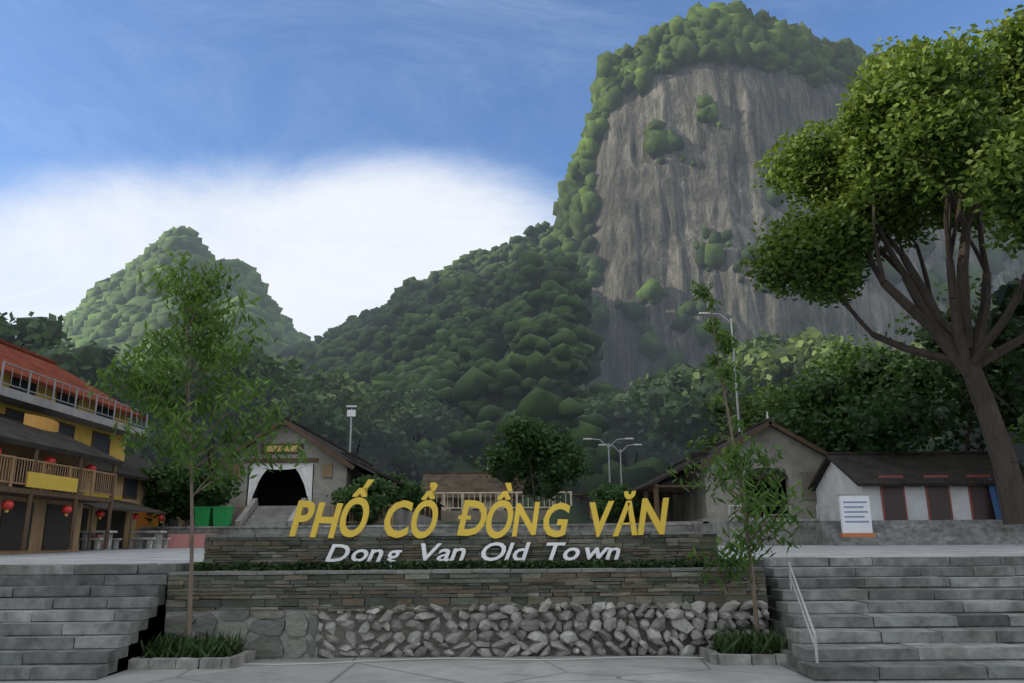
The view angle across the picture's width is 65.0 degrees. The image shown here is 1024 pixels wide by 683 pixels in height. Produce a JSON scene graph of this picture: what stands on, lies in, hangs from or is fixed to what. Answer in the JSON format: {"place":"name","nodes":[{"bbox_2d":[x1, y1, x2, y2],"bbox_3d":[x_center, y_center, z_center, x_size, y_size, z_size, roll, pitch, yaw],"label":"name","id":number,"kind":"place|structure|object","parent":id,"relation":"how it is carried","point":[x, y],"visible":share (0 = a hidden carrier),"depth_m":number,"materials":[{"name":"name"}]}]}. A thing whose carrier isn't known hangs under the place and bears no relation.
{"place":"outdoors","nodes":[
{"label":"outdoors","id":0,"kind":"place"},
{"bbox_2d":[117,251,175,312],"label":"mountain terrain","id":1,"kind":"structure","parent":0,"point":[138,300],"depth_m":536.52,"materials":[{"name":"green plant"}]},
{"bbox_2d":[38,225,310,372],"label":"mountain forest","id":2,"kind":"object","parent":1,"relation":"on","point":[95,316],"visible":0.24,"depth_m":559.86,"materials":[{"name":"green plant"}]},
{"bbox_2d":[84,249,312,653],"bbox_3d":[-5.344,1.759,13.764,3.230,6.748,3.113,-11,-18,37],"label":"young tree","id":3,"kind":"object","parent":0,"point":[207,318],"depth_m":13.83,"materials":[{"name":"green plant"}]},
{"bbox_2d":[184,514,609,525],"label":"terrain hillside","id":4,"kind":"structure","parent":0,"point":[468,523],"depth_m":67.36,"materials":[{"name":"green plant"}]},
{"bbox_2d":[400,246,590,523],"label":"ridge terrain","id":5,"kind":"structure","parent":0,"point":[577,513],"depth_m":70.77,"materials":[{"name":"green plant"}]},
{"bbox_2d":[215,221,670,519],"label":"ridge forest","id":6,"kind":"object","parent":5,"relation":"on","point":[454,332],"visible":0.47,"depth_m":136.58,"materials":[{"name":"green plant"}]},
{"bbox_2d":[421,453,593,521],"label":"houses","id":7,"kind":"structure","parent":5,"relation":"on","point":[454,491],"depth_m":71.63,"materials":[{"name":"paint"}]},
{"bbox_2d":[0,311,1023,483],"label":"background trees","id":8,"kind":"object","parent":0,"point":[668,427],"depth_m":65.60,"materials":[{"name":"green plant"}]},
{"bbox_2d":[0,654,1023,682],"bbox_3d":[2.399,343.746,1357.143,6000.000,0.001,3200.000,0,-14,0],"label":"ground","id":9,"kind":"structure","parent":0,"point":[652,670],"depth_m":11.62,"materials":[{"name":"concrete"}]},
{"bbox_2d":[0,563,188,680],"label":"steps","id":10,"kind":"structure","parent":9,"relation":"on","point":[77,621],"depth_m":12.55,"materials":[{"name":"stone"}]},
{"bbox_2d":[128,647,786,669],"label":"planter curbs","id":11,"kind":"structure","parent":9,"relation":"on","point":[713,657],"depth_m":12.18,"materials":[{"name":"stone"}]},
{"bbox_2d":[140,557,787,657],"bbox_3d":[-0.646,4.456,13.324,10.508,1.666,1.935,0,-14,0],"label":"planter greenery","id":12,"kind":"object","parent":11,"relation":"in","point":[733,643],"visible":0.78,"depth_m":14.03,"materials":[{"name":"green plant"}]},
{"bbox_2d":[665,278,813,632],"bbox_3d":[3.716,1.910,13.697,2.184,6.299,1.964,0,-14,0],"label":"young tree","id":13,"kind":"object","parent":11,"relation":"in","point":[725,348],"depth_m":13.39,"materials":[{"name":"green plant"}]},
{"bbox_2d":[164,531,768,657],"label":"sign wall","id":14,"kind":"structure","parent":9,"relation":"on","point":[469,612],"depth_m":13.47,"materials":[{"name":"grey stone"}]},
{"bbox_2d":[325,542,619,566],"bbox_3d":[-0.692,3.795,14.319,5.254,0.426,0.034,0,-14,-1],"label":"sign lettering","id":15,"kind":"object","parent":14,"relation":"attached to","point":[599,555],"visible":0.92,"depth_m":14.31},
{"bbox_2d":[289,479,668,537],"bbox_3d":[-0.563,3.019,14.537,6.836,1.059,0.067,0,-14,-1],"label":"sign lettering","id":16,"kind":"object","parent":14,"relation":"on","point":[507,505],"visible":1,"depth_m":14.47},
{"bbox_2d":[78,312,874,664],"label":"street props","id":17,"kind":"object","parent":9,"relation":"on","point":[856,514],"visible":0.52,"depth_m":31.49,"materials":[{"name":"paint"}]},
{"bbox_2d":[755,556,1023,680],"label":"stair steps","id":18,"kind":"structure","parent":9,"relation":"on","point":[916,618],"depth_m":12.67,"materials":[{"name":"stone"}]},
{"bbox_2d":[0,544,1023,594],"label":"plaza terrace","id":19,"kind":"structure","parent":0,"point":[152,555],"depth_m":20.55,"materials":[{"name":"grey concrete"}]},
{"bbox_2d":[0,339,183,553],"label":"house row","id":20,"kind":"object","parent":19,"relation":"on","point":[69,471],"visible":0.92,"depth_m":28.72,"materials":[{"name":"paint"}]},
{"bbox_2d":[138,519,1023,547],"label":"terrace walls","id":21,"kind":"structure","parent":19,"relation":"on","point":[926,532],"depth_m":31.45,"materials":[{"name":"stone"}]},
{"bbox_2d":[0,0,1023,340],"label":"sky","id":22,"kind":"structure","parent":0,"point":[344,152],"materials":[{"name":"blue"}]},
{"bbox_2d":[571,51,1020,413],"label":"rock cliff","id":23,"kind":"structure","parent":0,"point":[652,217],"depth_m":244.40,"materials":[{"name":"grey stone"}]},
{"bbox_2d":[552,0,1023,382],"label":"cliff trees","id":24,"kind":"object","parent":23,"relation":"on","point":[737,32],"visible":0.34,"depth_m":259.40,"materials":[{"name":"green plant"}]},
{"bbox_2d":[737,4,1023,524],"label":"tree","id":25,"kind":"object","parent":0,"point":[964,112],"depth_m":31.11,"materials":[{"name":"green plant"}]},
{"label":"terrace paving","id":26,"kind":"structure","parent":0,"visible":0},
{"bbox_2d":[179,416,444,526],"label":"gabled building","id":27,"kind":"structure","parent":26,"relation":"on","point":[265,497],"depth_m":41.73,"materials":[{"name":"paint"}]},
{"bbox_2d":[139,271,1023,525],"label":"trees","id":28,"kind":"object","parent":26,"relation":"on","point":[885,394],"depth_m":43.72,"materials":[{"name":"green plant"}]},
{"bbox_2d":[606,411,826,523],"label":"gabled house","id":29,"kind":"structure","parent":26,"relation":"on","point":[801,460],"depth_m":41.80,"materials":[{"name":"paint"}]},
{"bbox_2d":[808,451,1023,520],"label":"white house","id":30,"kind":"structure","parent":26,"relation":"on","point":[938,485],"depth_m":35.83,"materials":[{"name":"paint"}]}
]}

